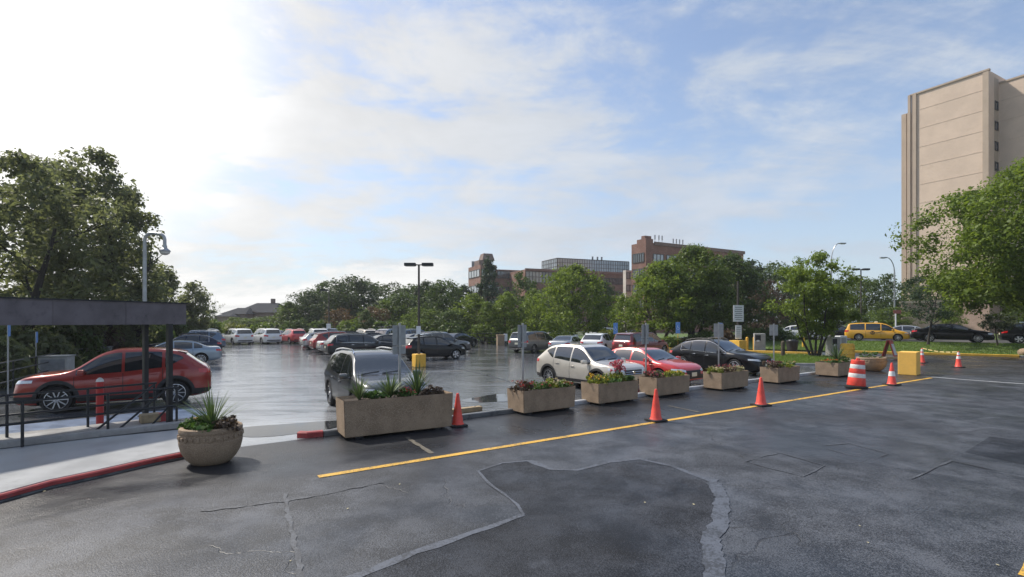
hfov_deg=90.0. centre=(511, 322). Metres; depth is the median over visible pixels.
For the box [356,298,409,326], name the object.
tree
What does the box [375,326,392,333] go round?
parked van
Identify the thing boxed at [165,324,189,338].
shrub
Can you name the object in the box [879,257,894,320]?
street lamp
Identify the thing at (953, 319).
tree
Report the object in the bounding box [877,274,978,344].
tree
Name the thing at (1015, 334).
parked car
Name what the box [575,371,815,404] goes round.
pale kerb
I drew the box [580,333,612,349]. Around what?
parked car
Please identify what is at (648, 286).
tree
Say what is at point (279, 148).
sky
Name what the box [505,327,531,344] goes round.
shrub
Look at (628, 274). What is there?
window
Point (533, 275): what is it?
window
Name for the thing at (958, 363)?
traffic cone
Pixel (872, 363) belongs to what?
bowl planter
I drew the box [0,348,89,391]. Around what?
rail fence
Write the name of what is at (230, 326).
shrub
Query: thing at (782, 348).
bollard
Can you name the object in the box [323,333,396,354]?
parked car
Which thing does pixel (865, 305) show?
tree
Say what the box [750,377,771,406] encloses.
traffic cone
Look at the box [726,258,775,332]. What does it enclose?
tree
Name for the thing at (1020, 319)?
tree
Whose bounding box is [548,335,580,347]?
parked car
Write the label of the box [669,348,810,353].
yellow kerb
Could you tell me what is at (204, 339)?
parked car
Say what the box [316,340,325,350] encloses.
parked car
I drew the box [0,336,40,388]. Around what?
shrub
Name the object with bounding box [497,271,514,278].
window
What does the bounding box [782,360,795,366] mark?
flower clump
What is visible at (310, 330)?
parked car
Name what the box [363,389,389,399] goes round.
bedding plant
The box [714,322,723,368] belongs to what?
sign post
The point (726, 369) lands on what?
flower clump
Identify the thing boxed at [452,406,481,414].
wheel stop
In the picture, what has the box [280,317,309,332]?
shrub
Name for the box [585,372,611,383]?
flower clump
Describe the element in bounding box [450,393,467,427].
traffic cone
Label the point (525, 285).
tree
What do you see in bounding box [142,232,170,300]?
hooked lamp
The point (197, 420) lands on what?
flower clump
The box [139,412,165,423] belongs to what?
kerb block
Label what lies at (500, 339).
gate pillar
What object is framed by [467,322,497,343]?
shrub
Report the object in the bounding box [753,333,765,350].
pay machine
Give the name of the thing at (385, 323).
shrub
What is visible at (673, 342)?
shrub
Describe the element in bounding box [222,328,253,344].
parked car
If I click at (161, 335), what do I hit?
shrub
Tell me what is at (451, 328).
shrub
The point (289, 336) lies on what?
parked car
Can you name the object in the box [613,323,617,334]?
sign post
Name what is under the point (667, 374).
bedding plant
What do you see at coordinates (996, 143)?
window
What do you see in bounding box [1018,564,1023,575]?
yellow line corner
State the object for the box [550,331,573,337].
shrub
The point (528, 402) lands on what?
concrete planter
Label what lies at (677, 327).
sign post
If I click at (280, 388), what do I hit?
parking lot
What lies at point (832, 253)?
street lamp
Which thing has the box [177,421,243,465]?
bowl planter
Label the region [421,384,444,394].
bedding plant
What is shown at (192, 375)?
parked car
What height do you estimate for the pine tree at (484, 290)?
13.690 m
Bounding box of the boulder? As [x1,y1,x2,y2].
[1017,348,1023,354]
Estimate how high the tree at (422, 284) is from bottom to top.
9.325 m
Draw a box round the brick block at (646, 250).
[632,235,744,332]
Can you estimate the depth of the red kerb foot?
8.05 m
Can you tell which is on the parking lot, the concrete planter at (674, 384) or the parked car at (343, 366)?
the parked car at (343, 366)
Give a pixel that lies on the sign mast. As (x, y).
(738, 313)
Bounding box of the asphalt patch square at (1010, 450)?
[966,437,1023,463]
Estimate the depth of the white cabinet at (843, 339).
40.74 m
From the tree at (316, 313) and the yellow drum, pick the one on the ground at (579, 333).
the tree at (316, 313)
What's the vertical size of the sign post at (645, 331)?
2.470 m
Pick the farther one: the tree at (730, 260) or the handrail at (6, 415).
the tree at (730, 260)
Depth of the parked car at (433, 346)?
33.67 m
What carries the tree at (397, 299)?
on the planting bed
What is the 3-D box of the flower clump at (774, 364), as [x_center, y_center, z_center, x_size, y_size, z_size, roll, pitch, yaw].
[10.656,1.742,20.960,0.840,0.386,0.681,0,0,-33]
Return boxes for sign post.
[7,325,10,393]
[35,332,37,355]
[393,323,405,391]
[518,323,526,381]
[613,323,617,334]
[642,323,648,370]
[676,322,679,332]
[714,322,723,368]
[769,324,777,360]
[893,310,900,325]
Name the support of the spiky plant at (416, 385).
on the concrete planter at (357, 418)
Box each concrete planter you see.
[336,390,452,438]
[507,385,575,414]
[581,379,637,404]
[639,374,689,396]
[703,370,747,390]
[760,366,799,383]
[815,361,850,376]
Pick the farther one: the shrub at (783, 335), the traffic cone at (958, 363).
the shrub at (783, 335)
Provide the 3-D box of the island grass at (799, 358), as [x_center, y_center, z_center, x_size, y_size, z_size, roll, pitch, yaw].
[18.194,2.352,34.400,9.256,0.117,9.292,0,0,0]
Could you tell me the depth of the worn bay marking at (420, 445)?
10.57 m
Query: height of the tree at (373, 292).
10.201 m
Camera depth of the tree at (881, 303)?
69.25 m
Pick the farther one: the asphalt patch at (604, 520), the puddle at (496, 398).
the puddle at (496, 398)
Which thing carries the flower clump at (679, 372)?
in the concrete planter at (674, 384)
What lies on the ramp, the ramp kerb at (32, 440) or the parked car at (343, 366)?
the ramp kerb at (32, 440)
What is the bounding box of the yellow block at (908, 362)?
[898,351,919,375]
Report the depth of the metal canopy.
11.49 m
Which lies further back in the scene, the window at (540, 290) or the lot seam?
the window at (540, 290)
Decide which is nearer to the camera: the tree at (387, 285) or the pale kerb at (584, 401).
the pale kerb at (584, 401)
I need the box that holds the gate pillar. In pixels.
[496,334,506,345]
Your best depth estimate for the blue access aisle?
12.71 m
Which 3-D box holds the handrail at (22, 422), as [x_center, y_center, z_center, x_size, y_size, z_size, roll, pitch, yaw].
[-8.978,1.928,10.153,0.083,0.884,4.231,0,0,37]
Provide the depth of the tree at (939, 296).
65.49 m
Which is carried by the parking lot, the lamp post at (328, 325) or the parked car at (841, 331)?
the lamp post at (328, 325)
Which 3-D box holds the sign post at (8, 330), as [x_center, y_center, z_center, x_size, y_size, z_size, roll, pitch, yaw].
[-16.937,1.265,17.205,0.059,2.470,0.300,0,0,-34]
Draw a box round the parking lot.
[0,342,822,446]
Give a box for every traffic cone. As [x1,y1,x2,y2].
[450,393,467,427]
[644,389,667,422]
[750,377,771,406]
[882,363,901,385]
[920,348,928,362]
[951,351,965,367]
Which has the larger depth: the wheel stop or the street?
the street
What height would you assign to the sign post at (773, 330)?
2.430 m
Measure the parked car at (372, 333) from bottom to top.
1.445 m
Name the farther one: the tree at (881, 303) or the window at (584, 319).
the window at (584, 319)
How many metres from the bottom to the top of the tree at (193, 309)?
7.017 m
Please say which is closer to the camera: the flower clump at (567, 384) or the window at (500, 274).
the flower clump at (567, 384)
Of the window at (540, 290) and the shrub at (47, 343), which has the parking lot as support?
the shrub at (47, 343)
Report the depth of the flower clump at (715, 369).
18.84 m
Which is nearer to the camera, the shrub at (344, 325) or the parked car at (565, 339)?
the parked car at (565, 339)
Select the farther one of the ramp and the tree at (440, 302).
the tree at (440, 302)
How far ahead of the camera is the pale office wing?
131.29 m
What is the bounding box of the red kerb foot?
[0,457,183,502]
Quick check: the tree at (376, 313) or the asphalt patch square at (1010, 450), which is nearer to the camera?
the asphalt patch square at (1010, 450)
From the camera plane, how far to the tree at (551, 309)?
73.27 m
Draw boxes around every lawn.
[729,339,1023,354]
[855,351,1018,356]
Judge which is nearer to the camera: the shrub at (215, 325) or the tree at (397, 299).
the shrub at (215, 325)
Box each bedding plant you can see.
[177,415,217,429]
[190,422,214,432]
[212,415,240,431]
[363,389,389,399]
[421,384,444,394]
[601,374,623,383]
[621,375,634,380]
[654,370,677,377]
[767,361,793,367]
[859,351,882,357]
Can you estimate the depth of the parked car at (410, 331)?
55.87 m
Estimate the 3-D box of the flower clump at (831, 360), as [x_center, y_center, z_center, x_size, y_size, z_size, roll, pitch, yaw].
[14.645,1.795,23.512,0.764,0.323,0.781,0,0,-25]
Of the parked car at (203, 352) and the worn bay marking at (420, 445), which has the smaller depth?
the worn bay marking at (420, 445)
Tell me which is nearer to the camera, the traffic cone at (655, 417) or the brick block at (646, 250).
the traffic cone at (655, 417)
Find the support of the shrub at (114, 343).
on the parking lot
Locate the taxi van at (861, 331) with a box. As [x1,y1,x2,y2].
[844,321,909,340]
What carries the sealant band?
on the asphalt patch at (604, 520)
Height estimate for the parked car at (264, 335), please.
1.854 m
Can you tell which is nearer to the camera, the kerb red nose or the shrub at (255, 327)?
the kerb red nose
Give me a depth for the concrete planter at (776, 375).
20.86 m
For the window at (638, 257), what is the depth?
122.02 m
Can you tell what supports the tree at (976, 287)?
on the ground at (579, 333)
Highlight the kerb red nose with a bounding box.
[297,430,322,437]
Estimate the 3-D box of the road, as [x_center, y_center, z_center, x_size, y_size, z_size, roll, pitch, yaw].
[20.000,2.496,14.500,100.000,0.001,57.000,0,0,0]
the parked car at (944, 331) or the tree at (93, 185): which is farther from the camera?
the parked car at (944, 331)
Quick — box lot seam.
[268,352,514,382]
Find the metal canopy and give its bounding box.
[0,297,187,421]
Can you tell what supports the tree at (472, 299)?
on the planting bed
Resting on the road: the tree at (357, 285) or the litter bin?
the litter bin
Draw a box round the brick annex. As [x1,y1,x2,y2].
[899,300,941,327]
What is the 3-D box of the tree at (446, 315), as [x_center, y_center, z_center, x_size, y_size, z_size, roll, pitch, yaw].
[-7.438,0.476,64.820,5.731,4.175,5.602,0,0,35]
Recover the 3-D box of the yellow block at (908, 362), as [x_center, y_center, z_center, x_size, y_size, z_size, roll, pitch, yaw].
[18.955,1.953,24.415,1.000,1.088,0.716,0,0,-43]
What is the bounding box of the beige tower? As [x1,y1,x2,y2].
[896,68,1023,333]
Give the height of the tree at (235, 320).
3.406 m
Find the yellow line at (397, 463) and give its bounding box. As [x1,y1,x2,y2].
[317,378,929,477]
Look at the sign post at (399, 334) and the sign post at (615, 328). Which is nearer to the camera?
the sign post at (399, 334)
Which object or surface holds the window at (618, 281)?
in the office building
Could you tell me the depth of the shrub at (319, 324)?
67.15 m
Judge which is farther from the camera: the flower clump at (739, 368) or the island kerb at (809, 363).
the island kerb at (809, 363)
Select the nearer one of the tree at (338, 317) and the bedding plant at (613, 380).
the bedding plant at (613, 380)
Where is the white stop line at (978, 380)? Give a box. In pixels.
[936,377,1021,383]
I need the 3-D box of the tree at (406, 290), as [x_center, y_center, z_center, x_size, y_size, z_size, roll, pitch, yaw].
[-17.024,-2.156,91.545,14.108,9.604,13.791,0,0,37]
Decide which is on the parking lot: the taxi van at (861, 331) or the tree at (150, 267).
the tree at (150, 267)
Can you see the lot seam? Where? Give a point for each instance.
(429, 365)
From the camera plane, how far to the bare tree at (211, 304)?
55.31 m
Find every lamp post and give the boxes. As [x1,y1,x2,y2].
[320,289,330,330]
[404,263,433,366]
[854,268,869,322]
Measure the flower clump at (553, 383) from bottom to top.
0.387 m
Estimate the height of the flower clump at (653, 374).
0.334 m
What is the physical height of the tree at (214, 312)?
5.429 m
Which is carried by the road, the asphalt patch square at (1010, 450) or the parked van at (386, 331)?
the asphalt patch square at (1010, 450)
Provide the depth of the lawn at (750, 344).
42.16 m
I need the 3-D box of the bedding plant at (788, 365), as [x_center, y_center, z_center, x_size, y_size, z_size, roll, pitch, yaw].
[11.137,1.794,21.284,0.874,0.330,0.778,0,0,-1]
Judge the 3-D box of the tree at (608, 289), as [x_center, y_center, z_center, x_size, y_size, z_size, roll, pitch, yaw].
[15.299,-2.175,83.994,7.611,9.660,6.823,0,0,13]
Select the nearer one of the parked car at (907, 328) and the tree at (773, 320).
the parked car at (907, 328)
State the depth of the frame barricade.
34.23 m
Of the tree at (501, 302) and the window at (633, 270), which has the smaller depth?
the tree at (501, 302)
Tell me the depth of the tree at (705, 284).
51.09 m
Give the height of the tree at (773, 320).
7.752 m
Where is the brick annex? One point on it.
(922, 325)
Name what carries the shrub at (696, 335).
on the planting bed
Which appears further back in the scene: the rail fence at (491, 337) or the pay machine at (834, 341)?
the rail fence at (491, 337)
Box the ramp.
[0,420,177,448]
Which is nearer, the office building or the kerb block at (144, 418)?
the kerb block at (144, 418)
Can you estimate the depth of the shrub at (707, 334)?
49.58 m
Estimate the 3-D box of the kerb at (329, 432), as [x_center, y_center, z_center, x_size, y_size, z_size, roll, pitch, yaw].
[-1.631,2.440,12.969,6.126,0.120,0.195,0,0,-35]
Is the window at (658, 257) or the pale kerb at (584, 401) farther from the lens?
the window at (658, 257)
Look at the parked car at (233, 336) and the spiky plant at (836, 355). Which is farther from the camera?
the parked car at (233, 336)
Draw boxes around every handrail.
[0,382,156,436]
[0,386,178,446]
[95,384,170,429]
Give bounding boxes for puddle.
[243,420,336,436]
[462,393,507,401]
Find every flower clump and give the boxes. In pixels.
[184,415,203,424]
[394,386,417,396]
[509,380,533,391]
[527,380,551,390]
[546,377,568,387]
[555,380,573,387]
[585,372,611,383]
[606,359,626,381]
[643,369,665,378]
[665,370,684,375]
[707,366,724,373]
[713,363,736,372]
[727,365,744,371]
[762,360,782,367]
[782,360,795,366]
[822,358,841,363]
[839,356,849,361]
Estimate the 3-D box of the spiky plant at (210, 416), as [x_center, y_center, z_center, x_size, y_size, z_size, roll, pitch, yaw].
[-5.361,1.473,9.128,1.247,0.914,1.197,0,0,0]
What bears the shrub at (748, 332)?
on the planting bed
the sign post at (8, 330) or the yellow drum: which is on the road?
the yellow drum
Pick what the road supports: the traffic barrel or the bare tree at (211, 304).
the traffic barrel
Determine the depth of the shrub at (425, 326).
63.44 m
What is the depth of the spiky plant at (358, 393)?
11.23 m
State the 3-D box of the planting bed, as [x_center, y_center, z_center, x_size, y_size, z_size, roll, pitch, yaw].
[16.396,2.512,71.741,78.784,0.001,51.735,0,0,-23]
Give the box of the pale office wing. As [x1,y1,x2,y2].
[623,270,631,329]
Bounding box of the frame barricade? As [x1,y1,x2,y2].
[882,340,897,359]
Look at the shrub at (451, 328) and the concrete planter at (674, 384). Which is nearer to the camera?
the concrete planter at (674, 384)
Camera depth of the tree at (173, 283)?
45.81 m
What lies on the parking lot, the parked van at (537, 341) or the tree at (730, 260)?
the parked van at (537, 341)
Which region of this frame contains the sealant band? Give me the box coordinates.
[345,458,730,576]
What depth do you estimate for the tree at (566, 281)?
56.65 m
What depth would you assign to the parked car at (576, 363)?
19.17 m
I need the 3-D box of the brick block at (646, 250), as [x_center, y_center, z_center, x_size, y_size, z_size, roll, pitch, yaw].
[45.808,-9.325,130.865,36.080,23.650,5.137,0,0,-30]
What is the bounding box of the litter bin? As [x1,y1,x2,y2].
[786,340,798,351]
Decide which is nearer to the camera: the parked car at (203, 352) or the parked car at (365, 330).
the parked car at (203, 352)
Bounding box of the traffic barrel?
[844,358,867,388]
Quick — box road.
[0,352,1023,576]
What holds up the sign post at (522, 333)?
on the parking lot
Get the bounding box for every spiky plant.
[173,382,249,424]
[342,369,373,399]
[370,370,410,397]
[396,360,433,394]
[823,342,847,361]
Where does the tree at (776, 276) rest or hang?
on the planting bed
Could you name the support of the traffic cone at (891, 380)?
on the road
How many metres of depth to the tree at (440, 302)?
73.01 m
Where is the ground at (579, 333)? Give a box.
[29,325,914,356]
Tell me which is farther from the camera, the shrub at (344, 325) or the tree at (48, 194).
the shrub at (344, 325)
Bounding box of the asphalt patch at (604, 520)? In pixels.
[363,459,713,576]
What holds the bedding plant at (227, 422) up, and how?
in the bowl planter at (211, 447)
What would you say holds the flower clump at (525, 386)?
in the concrete planter at (528, 402)
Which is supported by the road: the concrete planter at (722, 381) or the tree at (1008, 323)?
the concrete planter at (722, 381)
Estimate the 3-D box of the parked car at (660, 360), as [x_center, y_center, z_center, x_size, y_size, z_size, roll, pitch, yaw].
[5.552,1.778,21.547,2.260,1.445,4.881,0,0,-36]
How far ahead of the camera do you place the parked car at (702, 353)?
25.06 m
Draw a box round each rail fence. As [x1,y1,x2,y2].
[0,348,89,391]
[470,333,505,344]
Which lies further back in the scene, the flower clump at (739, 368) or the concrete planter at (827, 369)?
the concrete planter at (827, 369)
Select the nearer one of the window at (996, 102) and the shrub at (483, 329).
the shrub at (483, 329)
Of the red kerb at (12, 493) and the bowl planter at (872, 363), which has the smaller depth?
the red kerb at (12, 493)
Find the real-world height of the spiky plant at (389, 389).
0.668 m
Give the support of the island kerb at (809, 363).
on the parking lot
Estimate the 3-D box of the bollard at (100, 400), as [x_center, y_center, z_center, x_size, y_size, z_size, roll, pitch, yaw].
[-9.819,1.910,12.191,0.156,1.180,0.156,0,0,0]
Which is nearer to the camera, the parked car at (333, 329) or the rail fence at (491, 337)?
the rail fence at (491, 337)
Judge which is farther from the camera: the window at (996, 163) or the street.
the window at (996, 163)
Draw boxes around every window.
[468,269,479,278]
[468,285,478,292]
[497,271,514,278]
[497,286,508,292]
[526,271,556,282]
[527,290,622,297]
[542,258,556,268]
[543,318,620,324]
[557,258,628,271]
[576,278,622,284]
[626,272,631,278]
[626,285,631,291]
[632,252,643,262]
[632,268,643,278]
[653,254,663,261]
[995,100,998,110]
[995,121,998,130]
[995,141,998,150]
[995,161,998,170]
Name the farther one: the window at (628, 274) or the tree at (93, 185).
the window at (628, 274)
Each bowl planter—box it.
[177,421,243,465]
[856,356,887,370]
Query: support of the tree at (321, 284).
on the ground at (579, 333)
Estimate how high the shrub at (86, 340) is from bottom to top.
3.022 m
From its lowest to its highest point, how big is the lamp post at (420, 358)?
5.802 m
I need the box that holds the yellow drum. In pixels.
[840,343,854,358]
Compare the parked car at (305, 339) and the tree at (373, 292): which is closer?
the parked car at (305, 339)
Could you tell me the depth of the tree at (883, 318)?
56.69 m
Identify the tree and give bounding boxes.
[0,148,138,368]
[0,156,133,335]
[7,145,168,358]
[73,185,172,345]
[153,263,190,335]
[175,280,215,330]
[188,288,223,317]
[195,308,220,321]
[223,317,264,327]
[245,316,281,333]
[267,301,308,328]
[280,289,341,323]
[298,280,355,322]
[317,274,380,323]
[324,307,355,326]
[329,280,393,320]
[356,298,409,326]
[357,309,375,328]
[358,306,393,328]
[371,281,407,317]
[374,291,425,323]
[376,283,441,306]
[393,307,444,331]
[407,279,440,329]
[411,278,470,329]
[431,309,472,331]
[445,284,475,324]
[447,293,499,336]
[470,255,506,329]
[475,301,500,342]
[486,291,532,341]
[494,270,538,326]
[513,288,550,330]
[521,262,621,335]
[529,297,569,331]
[584,279,624,331]
[608,297,642,332]
[613,259,702,336]
[649,243,746,336]
[690,251,779,330]
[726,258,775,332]
[744,279,798,336]
[751,260,799,326]
[762,249,864,355]
[780,273,823,327]
[828,278,855,327]
[835,276,891,325]
[853,273,909,325]
[862,307,926,326]
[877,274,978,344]
[885,157,1023,320]
[891,281,924,306]
[914,284,964,323]
[931,305,968,325]
[976,311,1021,345]
[993,278,1023,321]
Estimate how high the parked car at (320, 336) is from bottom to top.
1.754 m
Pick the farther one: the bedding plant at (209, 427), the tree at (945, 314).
the tree at (945, 314)
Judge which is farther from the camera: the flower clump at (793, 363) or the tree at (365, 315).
the tree at (365, 315)
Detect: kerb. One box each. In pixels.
[0,421,183,447]
[0,453,182,499]
[323,408,516,435]
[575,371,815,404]
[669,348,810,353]
[768,353,853,364]
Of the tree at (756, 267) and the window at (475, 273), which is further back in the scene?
the window at (475, 273)
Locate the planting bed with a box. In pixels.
[478,334,766,349]
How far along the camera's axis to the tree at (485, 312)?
60.76 m
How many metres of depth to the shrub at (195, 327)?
51.04 m
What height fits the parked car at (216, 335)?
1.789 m
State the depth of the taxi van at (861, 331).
46.52 m
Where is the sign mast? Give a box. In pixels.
[729,281,746,350]
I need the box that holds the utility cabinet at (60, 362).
[38,354,75,372]
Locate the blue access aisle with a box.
[0,408,206,433]
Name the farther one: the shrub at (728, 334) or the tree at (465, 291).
the tree at (465, 291)
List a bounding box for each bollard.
[96,378,103,423]
[781,341,784,355]
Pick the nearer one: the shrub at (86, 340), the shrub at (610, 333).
the shrub at (86, 340)
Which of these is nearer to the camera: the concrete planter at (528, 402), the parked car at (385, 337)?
the concrete planter at (528, 402)
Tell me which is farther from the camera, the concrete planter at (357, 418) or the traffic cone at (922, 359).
the traffic cone at (922, 359)
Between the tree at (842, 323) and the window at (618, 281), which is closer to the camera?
the tree at (842, 323)
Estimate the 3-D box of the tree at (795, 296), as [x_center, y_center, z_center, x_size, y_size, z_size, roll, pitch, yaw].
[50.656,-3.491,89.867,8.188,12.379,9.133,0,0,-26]
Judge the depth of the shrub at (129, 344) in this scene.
33.98 m
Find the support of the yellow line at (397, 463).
on the road
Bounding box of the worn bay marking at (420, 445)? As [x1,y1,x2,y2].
[406,389,813,452]
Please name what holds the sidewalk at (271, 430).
on the parking lot
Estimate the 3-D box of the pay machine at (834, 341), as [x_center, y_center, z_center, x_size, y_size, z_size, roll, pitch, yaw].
[22.898,1.775,36.500,0.840,1.450,0.720,0,0,-11]
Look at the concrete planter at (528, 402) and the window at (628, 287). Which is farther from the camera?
the window at (628, 287)
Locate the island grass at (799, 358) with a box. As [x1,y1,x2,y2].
[763,352,851,362]
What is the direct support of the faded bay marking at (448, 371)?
on the parking lot
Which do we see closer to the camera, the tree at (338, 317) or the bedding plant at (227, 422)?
the bedding plant at (227, 422)
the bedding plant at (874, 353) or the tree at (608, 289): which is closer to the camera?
the bedding plant at (874, 353)
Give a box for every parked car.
[13,347,211,413]
[149,333,221,349]
[152,340,221,361]
[187,330,225,346]
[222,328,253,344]
[252,328,281,343]
[280,328,305,343]
[300,332,319,349]
[307,328,327,332]
[309,331,345,351]
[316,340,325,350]
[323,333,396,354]
[324,346,426,404]
[325,328,337,331]
[356,329,375,332]
[365,332,380,335]
[373,334,397,345]
[401,336,465,358]
[406,329,424,333]
[415,332,470,350]
[448,333,477,346]
[536,344,644,385]
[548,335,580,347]
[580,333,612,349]
[612,347,702,381]
[669,337,772,372]
[783,325,830,339]
[832,326,854,339]
[881,325,921,340]
[910,323,994,342]
[998,322,1023,343]
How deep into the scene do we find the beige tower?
78.56 m
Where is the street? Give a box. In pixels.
[679,337,1023,343]
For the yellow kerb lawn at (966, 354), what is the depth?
37.93 m
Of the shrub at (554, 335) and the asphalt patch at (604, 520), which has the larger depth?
the shrub at (554, 335)
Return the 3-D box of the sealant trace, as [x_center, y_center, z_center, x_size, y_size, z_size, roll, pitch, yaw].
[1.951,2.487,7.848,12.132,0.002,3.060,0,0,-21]
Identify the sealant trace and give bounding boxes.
[200,443,993,576]
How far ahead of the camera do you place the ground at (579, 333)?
104.17 m
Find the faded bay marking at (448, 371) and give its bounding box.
[311,352,540,382]
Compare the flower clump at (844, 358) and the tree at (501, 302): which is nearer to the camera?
the flower clump at (844, 358)
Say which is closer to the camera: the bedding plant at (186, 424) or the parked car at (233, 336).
the bedding plant at (186, 424)
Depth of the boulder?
36.70 m
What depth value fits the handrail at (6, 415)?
11.40 m
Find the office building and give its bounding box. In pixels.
[468,253,628,330]
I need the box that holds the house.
[213,299,295,328]
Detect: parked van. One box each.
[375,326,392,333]
[508,331,553,352]
[612,332,668,351]
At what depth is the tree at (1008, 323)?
40.16 m
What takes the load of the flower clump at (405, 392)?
in the concrete planter at (357, 418)
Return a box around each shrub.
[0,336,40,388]
[9,326,84,376]
[42,326,109,365]
[78,325,125,350]
[108,325,154,347]
[140,325,175,345]
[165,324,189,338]
[185,325,206,332]
[206,319,224,333]
[222,322,250,333]
[245,321,282,332]
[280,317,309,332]
[305,319,341,331]
[336,318,371,330]
[372,320,406,329]
[406,318,433,331]
[438,321,468,333]
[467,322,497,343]
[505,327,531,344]
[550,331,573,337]
[598,329,618,338]
[660,336,681,347]
[682,332,704,340]
[698,328,714,338]
[715,329,734,340]
[733,325,765,340]
[751,324,798,341]
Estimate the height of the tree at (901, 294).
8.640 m
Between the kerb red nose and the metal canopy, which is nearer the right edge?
the kerb red nose
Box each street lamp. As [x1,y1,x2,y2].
[830,243,845,296]
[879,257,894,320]
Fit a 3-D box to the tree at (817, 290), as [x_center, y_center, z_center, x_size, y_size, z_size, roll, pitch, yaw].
[21.500,-1.199,35.875,6.130,7.787,5.683,0,0,0]
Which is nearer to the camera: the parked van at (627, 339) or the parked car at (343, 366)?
the parked car at (343, 366)
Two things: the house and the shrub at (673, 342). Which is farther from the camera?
the house
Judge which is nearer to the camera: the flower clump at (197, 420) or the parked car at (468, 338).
the flower clump at (197, 420)
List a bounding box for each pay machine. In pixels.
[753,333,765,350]
[826,337,839,355]
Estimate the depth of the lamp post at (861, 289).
49.95 m
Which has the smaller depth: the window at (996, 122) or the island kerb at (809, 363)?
the island kerb at (809, 363)
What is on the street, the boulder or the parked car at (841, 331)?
the parked car at (841, 331)
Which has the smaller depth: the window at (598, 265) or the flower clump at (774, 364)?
the flower clump at (774, 364)
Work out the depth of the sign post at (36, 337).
20.97 m
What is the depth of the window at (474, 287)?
146.07 m
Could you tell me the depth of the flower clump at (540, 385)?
14.31 m
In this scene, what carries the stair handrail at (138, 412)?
on the ramp
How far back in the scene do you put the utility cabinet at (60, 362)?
22.02 m
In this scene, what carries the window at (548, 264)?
in the office building
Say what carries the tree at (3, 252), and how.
on the ground at (579, 333)
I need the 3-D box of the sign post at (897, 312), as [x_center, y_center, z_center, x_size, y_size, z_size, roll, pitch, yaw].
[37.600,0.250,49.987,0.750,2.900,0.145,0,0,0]
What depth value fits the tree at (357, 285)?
82.65 m
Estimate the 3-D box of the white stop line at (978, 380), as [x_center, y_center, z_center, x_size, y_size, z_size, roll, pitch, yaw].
[19.910,2.488,21.703,0.220,0.001,3.485,0,0,-32]
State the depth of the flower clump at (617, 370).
16.16 m
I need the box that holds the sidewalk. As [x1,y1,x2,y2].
[0,430,179,493]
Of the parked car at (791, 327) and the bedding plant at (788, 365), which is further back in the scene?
the parked car at (791, 327)
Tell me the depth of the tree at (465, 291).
85.40 m
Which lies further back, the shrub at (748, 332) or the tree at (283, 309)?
the tree at (283, 309)
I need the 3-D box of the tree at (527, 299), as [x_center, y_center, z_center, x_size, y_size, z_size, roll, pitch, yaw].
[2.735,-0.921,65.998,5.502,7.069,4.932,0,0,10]
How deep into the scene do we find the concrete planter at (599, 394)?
15.63 m
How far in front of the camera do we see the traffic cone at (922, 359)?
31.08 m
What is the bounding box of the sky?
[0,0,1023,322]
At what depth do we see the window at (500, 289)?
148.62 m
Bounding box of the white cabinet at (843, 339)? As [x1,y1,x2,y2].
[835,336,846,343]
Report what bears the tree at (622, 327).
on the planting bed
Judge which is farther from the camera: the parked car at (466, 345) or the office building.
the office building

